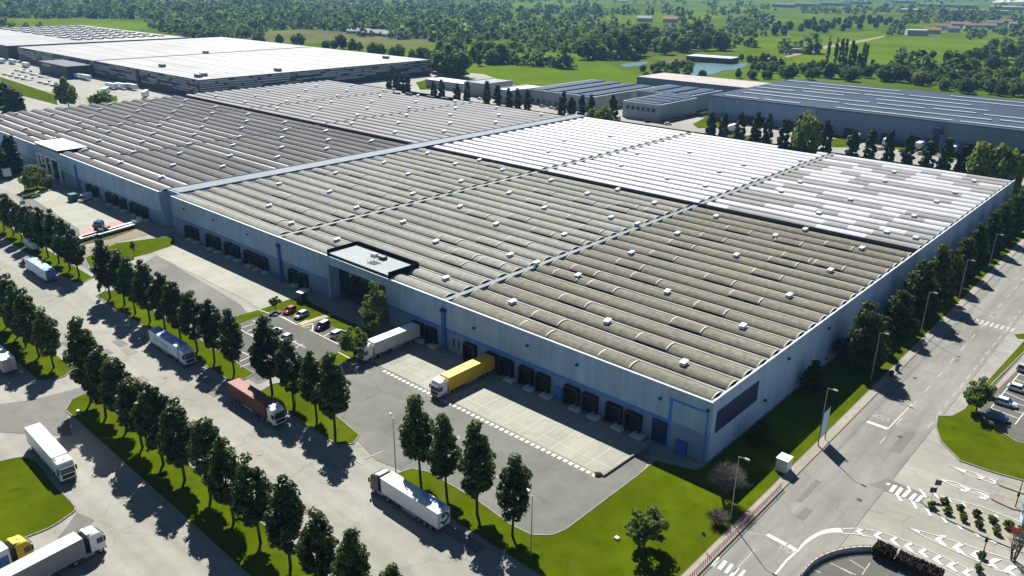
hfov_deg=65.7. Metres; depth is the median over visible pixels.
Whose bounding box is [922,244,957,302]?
evergreen tree
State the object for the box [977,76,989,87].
pale tree
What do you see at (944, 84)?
pale tree
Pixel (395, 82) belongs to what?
cypress tree
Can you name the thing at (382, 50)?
pale tree
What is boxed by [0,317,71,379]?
lawn
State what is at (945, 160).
cypress tree
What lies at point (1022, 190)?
evergreen tree
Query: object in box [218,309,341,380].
car park
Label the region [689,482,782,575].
railing
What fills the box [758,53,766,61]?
broadleaf tree
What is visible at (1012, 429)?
car park
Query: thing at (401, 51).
broadleaf tree
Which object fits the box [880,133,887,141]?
dock door
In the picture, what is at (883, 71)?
broadleaf tree
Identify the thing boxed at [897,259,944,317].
evergreen tree
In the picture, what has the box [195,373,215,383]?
road patch
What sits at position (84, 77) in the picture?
semi trailer
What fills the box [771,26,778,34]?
poplar tree
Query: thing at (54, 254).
kerb
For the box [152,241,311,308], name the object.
concrete pad
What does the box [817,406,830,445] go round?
banner sign
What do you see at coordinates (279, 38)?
broadleaf tree
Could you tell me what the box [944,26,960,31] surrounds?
house
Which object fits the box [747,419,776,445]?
evergreen tree
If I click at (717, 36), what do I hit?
broadleaf tree
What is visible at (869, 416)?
gutter strip
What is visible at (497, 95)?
cypress tree
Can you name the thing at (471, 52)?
broadleaf tree
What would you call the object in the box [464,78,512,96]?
shed
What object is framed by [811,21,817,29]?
poplar tree
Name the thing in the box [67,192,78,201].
waste skip
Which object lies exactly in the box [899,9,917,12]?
hall
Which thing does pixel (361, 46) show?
pale tree
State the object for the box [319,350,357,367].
lawn
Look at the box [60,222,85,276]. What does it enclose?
street tree
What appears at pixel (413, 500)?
articulated truck
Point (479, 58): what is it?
poplar tree
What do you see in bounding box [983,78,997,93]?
broadleaf tree
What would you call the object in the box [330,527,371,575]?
street tree
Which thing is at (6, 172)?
box trailer
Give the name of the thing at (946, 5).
hall
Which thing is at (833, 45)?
dirt track
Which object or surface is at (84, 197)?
delivery van
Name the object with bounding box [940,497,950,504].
ball bush
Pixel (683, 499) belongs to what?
lawn
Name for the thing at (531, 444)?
road marking
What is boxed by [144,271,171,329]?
street tree
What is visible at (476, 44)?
broadleaf tree
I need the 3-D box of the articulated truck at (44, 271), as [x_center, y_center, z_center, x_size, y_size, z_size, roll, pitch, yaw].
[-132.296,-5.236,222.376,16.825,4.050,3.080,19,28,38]
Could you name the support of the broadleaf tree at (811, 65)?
on the ground at (796, 16)
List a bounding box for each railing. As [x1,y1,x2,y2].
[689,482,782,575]
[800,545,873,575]
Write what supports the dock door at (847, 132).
in the slate hall
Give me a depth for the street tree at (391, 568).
95.65 m
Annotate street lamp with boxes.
[389,412,395,468]
[526,488,532,555]
[730,456,749,520]
[817,388,837,444]
[870,332,888,379]
[920,292,937,334]
[958,260,974,297]
[988,234,1003,268]
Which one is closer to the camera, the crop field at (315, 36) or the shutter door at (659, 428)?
the shutter door at (659, 428)
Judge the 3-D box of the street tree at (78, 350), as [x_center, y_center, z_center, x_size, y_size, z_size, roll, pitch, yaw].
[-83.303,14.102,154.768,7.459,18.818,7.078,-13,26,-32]
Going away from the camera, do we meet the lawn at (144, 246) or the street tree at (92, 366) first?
the street tree at (92, 366)
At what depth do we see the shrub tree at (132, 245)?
238.49 m
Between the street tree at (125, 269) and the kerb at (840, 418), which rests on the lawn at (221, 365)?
the street tree at (125, 269)
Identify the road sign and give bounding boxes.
[930,487,936,498]
[935,480,941,491]
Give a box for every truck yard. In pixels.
[18,189,88,269]
[112,255,648,533]
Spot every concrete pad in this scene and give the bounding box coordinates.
[25,189,151,239]
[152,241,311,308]
[385,349,650,472]
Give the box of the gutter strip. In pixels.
[836,254,1023,450]
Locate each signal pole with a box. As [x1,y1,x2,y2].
[977,537,988,572]
[1015,481,1022,506]
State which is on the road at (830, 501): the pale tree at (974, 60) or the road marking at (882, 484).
the road marking at (882, 484)
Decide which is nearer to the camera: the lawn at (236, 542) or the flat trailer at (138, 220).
the lawn at (236, 542)
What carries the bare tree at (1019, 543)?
on the road surface at (144, 528)
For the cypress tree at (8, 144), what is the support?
on the road surface at (144, 528)
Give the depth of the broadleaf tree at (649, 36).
942.12 m
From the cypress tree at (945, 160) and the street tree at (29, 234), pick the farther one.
the cypress tree at (945, 160)
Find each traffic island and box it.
[923,497,1023,551]
[990,495,1023,509]
[998,481,1023,492]
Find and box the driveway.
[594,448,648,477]
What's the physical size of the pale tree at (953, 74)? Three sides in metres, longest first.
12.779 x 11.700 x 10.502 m
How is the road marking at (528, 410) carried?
on the concrete pad at (619, 452)
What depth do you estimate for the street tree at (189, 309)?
175.44 m
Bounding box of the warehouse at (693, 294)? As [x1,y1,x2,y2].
[171,116,1014,462]
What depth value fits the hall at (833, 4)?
2610.12 m
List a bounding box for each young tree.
[335,325,368,357]
[624,505,670,547]
[962,376,997,411]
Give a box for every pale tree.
[357,42,363,49]
[366,41,378,53]
[375,43,387,54]
[387,46,399,55]
[408,49,417,57]
[416,47,424,58]
[424,51,431,59]
[429,54,436,71]
[430,51,446,73]
[471,50,479,61]
[484,48,502,63]
[574,38,582,49]
[582,32,594,42]
[585,28,603,38]
[585,107,598,116]
[589,32,600,42]
[593,44,609,59]
[594,105,614,119]
[601,24,617,32]
[650,36,663,51]
[652,26,662,37]
[656,35,673,53]
[674,34,694,51]
[685,29,698,38]
[702,26,714,35]
[714,31,731,49]
[746,54,752,61]
[761,63,767,70]
[765,70,772,78]
[767,65,774,71]
[791,108,824,149]
[813,67,820,76]
[821,68,832,77]
[837,62,845,68]
[873,63,879,70]
[905,72,913,82]
[911,70,930,85]
[936,75,946,82]
[937,77,952,90]
[948,70,958,79]
[957,70,963,75]
[960,50,969,58]
[965,141,994,174]
[969,57,982,71]
[972,72,983,79]
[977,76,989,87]
[980,43,996,58]
[981,67,993,75]
[982,142,1014,176]
[996,67,1014,79]
[999,38,1011,49]
[999,56,1011,68]
[1002,148,1023,193]
[1008,76,1021,85]
[1009,66,1021,76]
[1015,36,1023,44]
[1015,45,1023,57]
[1017,52,1023,61]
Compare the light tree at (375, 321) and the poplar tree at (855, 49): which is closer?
the light tree at (375, 321)
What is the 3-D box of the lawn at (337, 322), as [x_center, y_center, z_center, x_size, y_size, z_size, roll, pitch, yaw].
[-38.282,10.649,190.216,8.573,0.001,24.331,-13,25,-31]
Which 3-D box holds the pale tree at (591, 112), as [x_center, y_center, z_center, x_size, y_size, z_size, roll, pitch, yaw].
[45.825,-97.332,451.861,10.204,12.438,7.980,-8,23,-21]
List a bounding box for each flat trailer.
[79,226,107,238]
[80,228,103,241]
[95,220,136,236]
[98,217,141,235]
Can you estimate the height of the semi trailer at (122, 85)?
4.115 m
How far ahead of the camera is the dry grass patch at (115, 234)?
257.94 m
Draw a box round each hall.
[0,25,187,58]
[17,37,429,94]
[708,79,1023,155]
[772,4,795,7]
[795,3,821,6]
[814,2,850,5]
[843,1,872,4]
[892,0,916,3]
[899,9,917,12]
[920,3,977,7]
[952,9,1009,13]
[990,6,1023,9]
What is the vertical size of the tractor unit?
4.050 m
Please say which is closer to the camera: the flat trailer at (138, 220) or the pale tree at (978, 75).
the flat trailer at (138, 220)
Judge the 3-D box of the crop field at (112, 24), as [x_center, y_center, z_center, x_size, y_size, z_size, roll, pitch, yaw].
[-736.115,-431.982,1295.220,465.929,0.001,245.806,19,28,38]
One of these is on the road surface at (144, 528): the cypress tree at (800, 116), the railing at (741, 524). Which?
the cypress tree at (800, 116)
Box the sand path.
[85,230,151,255]
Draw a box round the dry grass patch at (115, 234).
[80,227,134,244]
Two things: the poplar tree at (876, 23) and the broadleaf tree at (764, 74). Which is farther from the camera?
the poplar tree at (876, 23)
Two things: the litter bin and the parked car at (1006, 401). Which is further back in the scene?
the litter bin
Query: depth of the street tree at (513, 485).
117.73 m
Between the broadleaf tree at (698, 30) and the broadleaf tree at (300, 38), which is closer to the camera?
the broadleaf tree at (300, 38)
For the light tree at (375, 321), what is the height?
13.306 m
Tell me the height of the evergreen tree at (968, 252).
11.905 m
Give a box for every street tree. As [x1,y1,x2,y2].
[0,193,14,234]
[0,273,17,337]
[0,284,29,346]
[7,202,22,239]
[11,287,44,356]
[15,200,30,235]
[22,205,40,251]
[28,207,48,256]
[30,308,61,367]
[40,208,59,262]
[51,217,70,269]
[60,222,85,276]
[61,316,102,401]
[81,345,115,417]
[89,238,112,297]
[97,357,135,428]
[105,249,128,304]
[112,376,143,447]
[115,256,135,313]
[128,382,170,464]
[131,259,153,321]
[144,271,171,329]
[154,397,195,480]
[159,280,183,339]
[175,290,201,351]
[185,416,220,498]
[195,298,222,361]
[205,436,240,521]
[214,308,244,372]
[229,452,272,542]
[247,315,279,393]
[262,474,306,567]
[273,336,302,405]
[293,506,339,575]
[295,349,325,419]
[313,351,350,433]
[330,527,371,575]
[379,562,402,575]
[397,393,434,480]
[424,413,463,495]
[456,418,496,514]
[494,452,532,536]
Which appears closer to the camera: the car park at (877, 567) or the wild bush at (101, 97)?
the car park at (877, 567)
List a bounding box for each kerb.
[0,229,91,282]
[0,457,75,536]
[16,354,73,380]
[65,393,328,575]
[95,290,254,379]
[260,382,359,445]
[401,460,655,534]
[603,441,653,476]
[681,243,1017,575]
[696,244,1023,575]
[921,497,1023,553]
[935,340,1023,480]
[989,494,1023,510]
[995,481,1023,493]
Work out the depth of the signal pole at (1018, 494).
128.69 m
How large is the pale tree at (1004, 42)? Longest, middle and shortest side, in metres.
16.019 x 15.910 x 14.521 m
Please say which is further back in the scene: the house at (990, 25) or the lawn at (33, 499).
the house at (990, 25)
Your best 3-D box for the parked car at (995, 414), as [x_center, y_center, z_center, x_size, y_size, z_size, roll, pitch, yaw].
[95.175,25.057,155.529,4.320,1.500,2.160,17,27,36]
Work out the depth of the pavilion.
809.71 m
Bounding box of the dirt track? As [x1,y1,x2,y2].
[784,35,884,57]
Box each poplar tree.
[476,54,483,64]
[495,43,508,63]
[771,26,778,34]
[780,25,787,34]
[786,20,793,29]
[797,24,804,30]
[804,20,809,28]
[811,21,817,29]
[815,25,821,31]
[821,24,828,32]
[826,36,831,61]
[833,37,838,64]
[837,38,844,63]
[840,23,845,30]
[843,38,848,63]
[845,19,852,27]
[847,40,854,66]
[850,44,857,66]
[855,53,861,62]
[856,23,862,28]
[861,42,865,61]
[864,44,869,63]
[873,19,879,27]
[883,18,888,24]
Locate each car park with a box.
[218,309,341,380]
[811,551,916,575]
[978,356,1023,441]
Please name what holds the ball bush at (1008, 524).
on the traffic island at (986, 530)
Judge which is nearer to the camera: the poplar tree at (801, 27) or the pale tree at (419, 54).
the pale tree at (419, 54)
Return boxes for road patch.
[0,388,86,435]
[58,512,93,537]
[101,349,112,353]
[112,339,127,346]
[120,346,137,354]
[136,375,148,382]
[138,335,149,343]
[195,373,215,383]
[205,388,222,396]
[318,458,339,470]
[444,526,485,552]
[796,480,820,502]
[796,507,812,520]
[890,431,914,453]
[903,429,915,440]
[945,329,961,341]
[952,338,966,346]
[971,329,980,335]
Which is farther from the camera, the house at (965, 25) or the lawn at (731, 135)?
the house at (965, 25)
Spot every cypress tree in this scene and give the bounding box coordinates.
[0,83,13,113]
[0,135,23,173]
[0,147,13,177]
[385,74,391,88]
[392,73,398,89]
[398,74,404,90]
[404,75,411,90]
[430,81,437,94]
[438,79,445,95]
[453,83,460,99]
[463,81,470,100]
[482,80,490,103]
[492,85,501,105]
[505,88,513,106]
[514,88,521,108]
[523,89,531,109]
[558,91,566,114]
[567,96,576,114]
[577,95,585,115]
[587,94,595,111]
[609,94,618,119]
[705,112,717,134]
[718,113,729,136]
[733,112,746,138]
[748,110,763,140]
[760,113,774,142]
[777,118,790,145]
[789,114,802,145]
[820,119,833,151]
[844,129,860,155]
[862,129,877,158]
[880,129,895,160]
[900,133,915,163]
[918,140,937,166]
[935,137,954,169]
[952,145,969,171]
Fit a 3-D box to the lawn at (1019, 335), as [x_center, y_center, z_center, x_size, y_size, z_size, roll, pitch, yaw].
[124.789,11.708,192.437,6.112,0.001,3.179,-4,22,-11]
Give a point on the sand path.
(130, 235)
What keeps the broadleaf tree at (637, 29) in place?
on the ground at (796, 16)
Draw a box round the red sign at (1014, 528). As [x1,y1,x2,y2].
[1012,527,1020,536]
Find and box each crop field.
[0,18,148,29]
[234,30,438,45]
[387,45,636,84]
[512,0,602,9]
[517,36,571,47]
[601,11,743,23]
[658,57,685,62]
[730,31,886,54]
[792,37,1017,73]
[980,58,1018,72]
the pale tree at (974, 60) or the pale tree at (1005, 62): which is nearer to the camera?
the pale tree at (974, 60)
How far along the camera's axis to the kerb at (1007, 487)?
134.95 m
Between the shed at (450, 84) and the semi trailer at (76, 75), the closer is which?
the shed at (450, 84)
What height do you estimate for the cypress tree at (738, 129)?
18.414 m
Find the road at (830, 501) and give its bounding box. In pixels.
[698,246,1023,575]
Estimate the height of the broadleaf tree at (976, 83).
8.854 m
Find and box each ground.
[0,0,1023,159]
[81,221,124,234]
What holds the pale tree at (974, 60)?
on the ground at (796, 16)
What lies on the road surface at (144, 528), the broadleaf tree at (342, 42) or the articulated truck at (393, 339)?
the articulated truck at (393, 339)
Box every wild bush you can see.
[21,192,40,197]
[88,90,113,103]
[594,471,602,476]
[680,60,686,67]
[682,64,693,71]
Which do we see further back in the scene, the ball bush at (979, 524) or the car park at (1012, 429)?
the car park at (1012, 429)
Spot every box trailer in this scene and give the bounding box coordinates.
[1,167,11,176]
[23,237,39,250]
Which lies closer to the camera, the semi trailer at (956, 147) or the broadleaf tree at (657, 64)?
the semi trailer at (956, 147)
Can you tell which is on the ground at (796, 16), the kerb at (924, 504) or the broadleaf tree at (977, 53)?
the broadleaf tree at (977, 53)
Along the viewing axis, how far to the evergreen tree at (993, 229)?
248.16 m
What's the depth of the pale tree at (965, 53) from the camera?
784.88 m
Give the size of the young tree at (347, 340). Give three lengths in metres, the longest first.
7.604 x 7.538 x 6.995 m
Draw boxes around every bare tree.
[704,505,731,527]
[705,461,748,500]
[1005,527,1023,561]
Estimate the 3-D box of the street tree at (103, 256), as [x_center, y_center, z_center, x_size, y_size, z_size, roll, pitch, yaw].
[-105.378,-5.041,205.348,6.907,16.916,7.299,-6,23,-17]
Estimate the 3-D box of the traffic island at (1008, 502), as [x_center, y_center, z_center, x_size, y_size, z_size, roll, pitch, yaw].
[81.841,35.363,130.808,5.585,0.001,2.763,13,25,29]
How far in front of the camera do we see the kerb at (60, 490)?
129.52 m
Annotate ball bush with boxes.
[927,500,937,508]
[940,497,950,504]
[942,506,953,514]
[956,504,964,510]
[959,513,968,520]
[972,508,981,516]
[974,520,984,527]
[974,563,984,572]
[976,550,986,559]
[987,514,998,523]
[992,525,1001,534]
[1002,519,1015,530]
[1017,524,1023,533]
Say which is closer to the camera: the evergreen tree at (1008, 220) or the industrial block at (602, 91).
the evergreen tree at (1008, 220)
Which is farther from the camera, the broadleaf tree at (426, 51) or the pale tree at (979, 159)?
the broadleaf tree at (426, 51)
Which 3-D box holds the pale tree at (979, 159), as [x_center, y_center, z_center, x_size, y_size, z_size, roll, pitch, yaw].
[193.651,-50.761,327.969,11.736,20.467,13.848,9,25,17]
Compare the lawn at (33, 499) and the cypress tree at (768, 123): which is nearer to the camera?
the lawn at (33, 499)
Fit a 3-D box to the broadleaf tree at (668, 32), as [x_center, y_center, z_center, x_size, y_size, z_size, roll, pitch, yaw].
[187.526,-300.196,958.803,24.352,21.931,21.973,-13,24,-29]
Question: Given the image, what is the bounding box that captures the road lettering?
[779,544,796,554]
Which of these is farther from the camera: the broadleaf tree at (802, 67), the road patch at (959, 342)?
the broadleaf tree at (802, 67)
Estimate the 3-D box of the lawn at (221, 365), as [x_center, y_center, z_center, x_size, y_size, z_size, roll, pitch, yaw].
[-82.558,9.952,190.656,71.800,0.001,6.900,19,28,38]
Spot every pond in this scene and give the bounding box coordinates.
[621,62,647,66]
[683,63,746,74]
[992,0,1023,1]
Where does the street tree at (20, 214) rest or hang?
on the lawn at (61, 267)
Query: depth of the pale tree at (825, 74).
695.18 m
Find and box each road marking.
[241,309,352,366]
[331,445,381,463]
[382,370,594,476]
[395,352,648,465]
[397,364,610,467]
[711,557,745,575]
[734,532,762,571]
[766,534,786,544]
[773,528,841,575]
[815,560,869,574]
[843,528,978,575]
[855,528,1018,575]
[867,404,911,428]
[869,479,929,502]
[880,278,1023,442]
[887,483,1015,551]
[908,465,1023,575]
[942,496,1023,554]
[973,319,1014,331]
[991,373,1023,423]
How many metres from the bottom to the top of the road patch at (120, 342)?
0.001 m
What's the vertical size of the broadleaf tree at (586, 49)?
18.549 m
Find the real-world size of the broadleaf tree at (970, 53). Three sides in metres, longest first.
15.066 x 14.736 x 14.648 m
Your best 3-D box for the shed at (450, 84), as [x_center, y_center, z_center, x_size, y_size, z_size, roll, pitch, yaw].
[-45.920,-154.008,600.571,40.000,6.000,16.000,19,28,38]
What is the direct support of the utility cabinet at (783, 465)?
on the pavement at (805, 458)
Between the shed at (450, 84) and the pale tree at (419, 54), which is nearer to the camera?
the shed at (450, 84)
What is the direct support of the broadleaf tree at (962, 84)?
on the ground at (796, 16)
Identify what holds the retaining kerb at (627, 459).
on the road surface at (144, 528)
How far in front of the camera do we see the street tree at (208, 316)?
170.37 m
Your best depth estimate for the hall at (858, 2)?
2819.81 m
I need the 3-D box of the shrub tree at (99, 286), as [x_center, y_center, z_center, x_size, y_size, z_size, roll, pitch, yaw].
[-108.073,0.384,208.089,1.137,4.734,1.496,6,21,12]
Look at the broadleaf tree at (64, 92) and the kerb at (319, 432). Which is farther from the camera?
the broadleaf tree at (64, 92)
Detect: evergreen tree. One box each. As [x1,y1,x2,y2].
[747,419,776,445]
[799,360,828,392]
[832,300,891,370]
[878,290,920,335]
[879,316,896,341]
[880,321,891,350]
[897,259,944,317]
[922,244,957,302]
[948,248,965,287]
[956,237,978,274]
[962,222,991,261]
[985,210,1005,249]
[993,202,1015,241]
[1005,194,1023,229]
[1014,188,1023,217]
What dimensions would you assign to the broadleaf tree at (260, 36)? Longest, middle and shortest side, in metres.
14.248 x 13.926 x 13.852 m
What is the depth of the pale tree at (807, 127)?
369.99 m
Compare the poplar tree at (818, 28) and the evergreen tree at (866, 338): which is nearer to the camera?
the evergreen tree at (866, 338)
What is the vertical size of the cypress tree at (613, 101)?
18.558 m
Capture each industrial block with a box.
[526,79,652,110]
[622,94,696,121]
[636,84,722,110]
[637,73,768,91]
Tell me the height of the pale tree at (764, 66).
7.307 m
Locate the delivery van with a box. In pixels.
[78,192,91,201]
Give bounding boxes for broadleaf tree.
[2,87,26,112]
[52,76,78,105]
[254,32,265,41]
[275,34,283,43]
[292,33,305,44]
[321,40,330,48]
[330,40,337,48]
[334,33,347,48]
[346,38,358,50]
[395,44,405,56]
[420,47,429,58]
[430,40,444,55]
[431,44,461,74]
[443,37,467,51]
[446,49,472,76]
[453,39,467,54]
[468,46,477,61]
[470,42,481,53]
[476,40,485,52]
[479,42,495,59]
[500,46,510,61]
[575,42,594,59]
[588,38,599,57]
[597,23,608,33]
[601,33,614,41]
[602,36,612,54]
[610,29,620,37]
[612,31,636,55]
[625,27,635,37]
[629,25,645,38]
[632,36,645,53]
[639,64,646,70]
[640,22,652,40]
[640,30,655,48]
[640,39,649,55]
[652,67,661,73]
[653,61,661,68]
[661,30,671,36]
[668,32,680,49]
[668,61,678,70]
[673,67,679,73]
[676,28,687,34]
[682,22,692,30]
[687,33,698,48]
[691,19,704,30]
[693,27,702,36]
[697,31,712,50]
[697,70,706,75]
[711,31,724,49]
[735,68,742,77]
[738,54,744,60]
[749,70,757,78]
[754,63,761,71]
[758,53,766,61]
[761,71,768,78]
[774,57,784,72]
[777,65,787,76]
[782,65,796,79]
[799,64,807,73]
[803,69,814,78]
[805,62,815,69]
[817,59,826,67]
[823,62,839,77]
[839,69,844,77]
[843,67,858,80]
[857,61,866,70]
[861,65,874,77]
[875,64,893,80]
[892,65,909,81]
[928,73,934,83]
[933,67,945,81]
[953,79,961,89]
[957,77,972,92]
[963,72,972,78]
[964,82,975,93]
[966,50,976,58]
[971,47,984,62]
[973,78,979,88]
[980,45,987,58]
[983,55,1001,69]
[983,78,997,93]
[987,38,999,48]
[988,49,1000,57]
[992,80,1007,95]
[993,66,1008,77]
[1000,42,1018,58]
[1008,81,1023,96]
[1011,58,1023,69]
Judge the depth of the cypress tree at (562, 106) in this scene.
476.43 m
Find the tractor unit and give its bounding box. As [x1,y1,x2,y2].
[92,219,110,231]
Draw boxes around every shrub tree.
[97,281,101,296]
[129,241,134,255]
[268,296,281,309]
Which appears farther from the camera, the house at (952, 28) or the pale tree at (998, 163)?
the house at (952, 28)
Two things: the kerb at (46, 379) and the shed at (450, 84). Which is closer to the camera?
the kerb at (46, 379)
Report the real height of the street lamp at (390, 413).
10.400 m
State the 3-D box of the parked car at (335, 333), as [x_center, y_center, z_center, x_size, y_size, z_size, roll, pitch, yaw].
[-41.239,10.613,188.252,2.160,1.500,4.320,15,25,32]
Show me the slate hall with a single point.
(939, 119)
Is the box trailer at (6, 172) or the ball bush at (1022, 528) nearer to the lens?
the ball bush at (1022, 528)
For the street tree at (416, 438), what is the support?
on the lawn at (683, 499)
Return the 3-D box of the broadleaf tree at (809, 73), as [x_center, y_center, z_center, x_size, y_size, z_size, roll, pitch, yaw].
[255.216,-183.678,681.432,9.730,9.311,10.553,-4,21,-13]
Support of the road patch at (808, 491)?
on the road at (830, 501)
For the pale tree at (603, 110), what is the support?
on the ground at (796, 16)
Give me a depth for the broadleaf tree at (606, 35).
909.08 m
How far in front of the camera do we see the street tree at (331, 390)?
143.45 m
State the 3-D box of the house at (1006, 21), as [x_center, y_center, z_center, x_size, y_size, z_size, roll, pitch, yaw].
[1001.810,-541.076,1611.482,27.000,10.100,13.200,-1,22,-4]
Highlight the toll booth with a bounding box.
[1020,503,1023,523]
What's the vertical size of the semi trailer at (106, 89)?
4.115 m
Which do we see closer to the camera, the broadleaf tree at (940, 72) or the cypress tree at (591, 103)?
the cypress tree at (591, 103)
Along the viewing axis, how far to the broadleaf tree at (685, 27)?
1104.35 m
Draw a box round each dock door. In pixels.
[745,116,753,123]
[788,121,794,129]
[843,128,853,136]
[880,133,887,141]
[964,143,975,153]
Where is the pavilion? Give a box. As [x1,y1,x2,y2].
[686,54,738,63]
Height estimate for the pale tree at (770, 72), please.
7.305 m
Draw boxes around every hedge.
[661,111,707,123]
[871,539,897,563]
[894,549,944,575]
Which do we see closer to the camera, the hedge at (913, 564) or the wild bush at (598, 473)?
the hedge at (913, 564)
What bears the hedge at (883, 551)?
on the car park at (877, 567)
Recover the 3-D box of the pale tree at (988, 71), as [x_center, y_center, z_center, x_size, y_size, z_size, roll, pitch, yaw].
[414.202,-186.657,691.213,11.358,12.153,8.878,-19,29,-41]
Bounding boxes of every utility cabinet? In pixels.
[296,290,307,301]
[774,452,792,474]
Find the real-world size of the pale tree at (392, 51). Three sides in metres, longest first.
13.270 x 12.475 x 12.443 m
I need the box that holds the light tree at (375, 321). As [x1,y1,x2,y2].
[358,280,388,331]
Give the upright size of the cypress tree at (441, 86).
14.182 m
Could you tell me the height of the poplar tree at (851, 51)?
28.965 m
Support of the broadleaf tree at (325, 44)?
on the ground at (796, 16)
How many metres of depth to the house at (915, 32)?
1242.09 m
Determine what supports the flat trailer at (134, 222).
on the concrete pad at (81, 216)
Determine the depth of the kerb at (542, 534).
129.35 m
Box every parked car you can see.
[273,327,282,331]
[280,332,293,340]
[282,305,296,314]
[293,309,309,318]
[314,319,330,330]
[329,329,344,338]
[984,409,1010,422]
[995,395,1017,408]
[1007,382,1023,393]
[1016,363,1023,371]
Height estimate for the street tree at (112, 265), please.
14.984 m
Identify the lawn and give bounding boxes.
[0,77,57,104]
[0,222,91,281]
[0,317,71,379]
[0,458,73,544]
[24,177,52,192]
[67,394,312,575]
[86,236,174,274]
[87,96,117,103]
[97,291,252,378]
[223,299,330,326]
[262,382,357,444]
[319,315,373,354]
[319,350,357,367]
[397,227,1023,575]
[416,80,443,89]
[694,117,722,127]
[727,133,749,139]
[831,138,847,146]
[937,342,1023,479]
[1015,333,1023,338]
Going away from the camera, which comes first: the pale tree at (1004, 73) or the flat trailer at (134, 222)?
the flat trailer at (134, 222)
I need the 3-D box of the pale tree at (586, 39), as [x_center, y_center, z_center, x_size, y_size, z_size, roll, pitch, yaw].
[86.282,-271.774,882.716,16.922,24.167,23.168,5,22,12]
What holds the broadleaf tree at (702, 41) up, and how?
on the ground at (796, 16)
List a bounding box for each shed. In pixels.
[426,77,465,91]
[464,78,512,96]
[500,84,539,103]
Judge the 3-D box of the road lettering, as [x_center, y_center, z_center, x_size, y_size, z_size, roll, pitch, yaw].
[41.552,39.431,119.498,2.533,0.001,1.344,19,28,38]
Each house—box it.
[346,27,370,33]
[362,29,383,35]
[382,30,403,36]
[637,16,652,21]
[663,16,678,22]
[791,48,808,53]
[905,29,928,35]
[924,27,941,33]
[934,24,951,29]
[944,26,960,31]
[950,21,971,27]
[963,23,983,28]
[972,27,987,33]
[983,23,996,28]
[985,20,1003,25]
[999,19,1013,23]
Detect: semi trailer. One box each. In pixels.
[0,345,17,374]
[8,59,16,63]
[21,62,30,66]
[73,73,79,78]
[80,74,91,79]
[101,86,109,92]
[105,82,117,88]
[114,82,127,88]
[126,83,137,88]
[141,89,148,96]
[725,123,735,132]
[914,139,925,150]
[952,143,959,154]
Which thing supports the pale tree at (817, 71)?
on the ground at (796, 16)
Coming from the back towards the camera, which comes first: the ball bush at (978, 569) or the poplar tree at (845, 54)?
the poplar tree at (845, 54)
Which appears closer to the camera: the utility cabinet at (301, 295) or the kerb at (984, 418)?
the kerb at (984, 418)
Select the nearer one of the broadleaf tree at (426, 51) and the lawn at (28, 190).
the lawn at (28, 190)
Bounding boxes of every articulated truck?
[0,526,106,575]
[0,535,33,568]
[23,257,56,282]
[24,422,77,482]
[148,326,196,366]
[227,378,286,427]
[357,322,419,361]
[368,468,449,532]
[429,353,494,398]
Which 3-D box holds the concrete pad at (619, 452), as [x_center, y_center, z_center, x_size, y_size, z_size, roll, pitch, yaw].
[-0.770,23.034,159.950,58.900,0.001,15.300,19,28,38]
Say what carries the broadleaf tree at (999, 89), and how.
on the ground at (796, 16)
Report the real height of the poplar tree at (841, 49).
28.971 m
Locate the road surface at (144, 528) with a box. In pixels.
[0,58,1023,575]
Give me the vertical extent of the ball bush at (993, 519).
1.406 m
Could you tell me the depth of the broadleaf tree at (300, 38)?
934.07 m
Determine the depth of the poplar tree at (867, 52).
784.24 m
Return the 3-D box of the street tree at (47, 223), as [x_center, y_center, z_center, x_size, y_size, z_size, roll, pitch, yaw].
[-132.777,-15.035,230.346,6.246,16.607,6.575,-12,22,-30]
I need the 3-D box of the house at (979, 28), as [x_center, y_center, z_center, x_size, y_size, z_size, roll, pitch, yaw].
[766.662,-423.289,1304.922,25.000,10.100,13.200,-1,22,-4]
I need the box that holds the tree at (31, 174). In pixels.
[17,164,53,189]
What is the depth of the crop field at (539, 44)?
1012.70 m
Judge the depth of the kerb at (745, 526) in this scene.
147.47 m
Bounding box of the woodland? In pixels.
[0,0,1023,75]
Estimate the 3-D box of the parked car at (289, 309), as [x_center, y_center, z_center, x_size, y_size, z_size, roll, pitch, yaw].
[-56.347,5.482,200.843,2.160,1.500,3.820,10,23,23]
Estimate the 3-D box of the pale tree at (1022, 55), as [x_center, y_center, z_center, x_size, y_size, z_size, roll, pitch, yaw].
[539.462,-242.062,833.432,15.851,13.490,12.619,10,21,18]
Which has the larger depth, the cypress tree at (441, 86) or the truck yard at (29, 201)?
the cypress tree at (441, 86)
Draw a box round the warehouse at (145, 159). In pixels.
[0,80,586,226]
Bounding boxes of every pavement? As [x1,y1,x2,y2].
[300,313,333,324]
[307,297,384,328]
[682,238,1023,575]
[996,356,1023,388]
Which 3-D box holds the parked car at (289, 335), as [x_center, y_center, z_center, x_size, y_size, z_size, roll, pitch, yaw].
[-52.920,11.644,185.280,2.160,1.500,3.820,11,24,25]
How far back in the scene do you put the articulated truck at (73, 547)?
112.50 m
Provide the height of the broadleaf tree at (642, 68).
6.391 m
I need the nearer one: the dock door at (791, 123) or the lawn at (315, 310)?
the lawn at (315, 310)
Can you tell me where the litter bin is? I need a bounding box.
[889,370,894,376]
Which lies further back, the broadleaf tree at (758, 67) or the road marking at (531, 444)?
the broadleaf tree at (758, 67)
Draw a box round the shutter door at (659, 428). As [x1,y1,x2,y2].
[651,417,667,445]

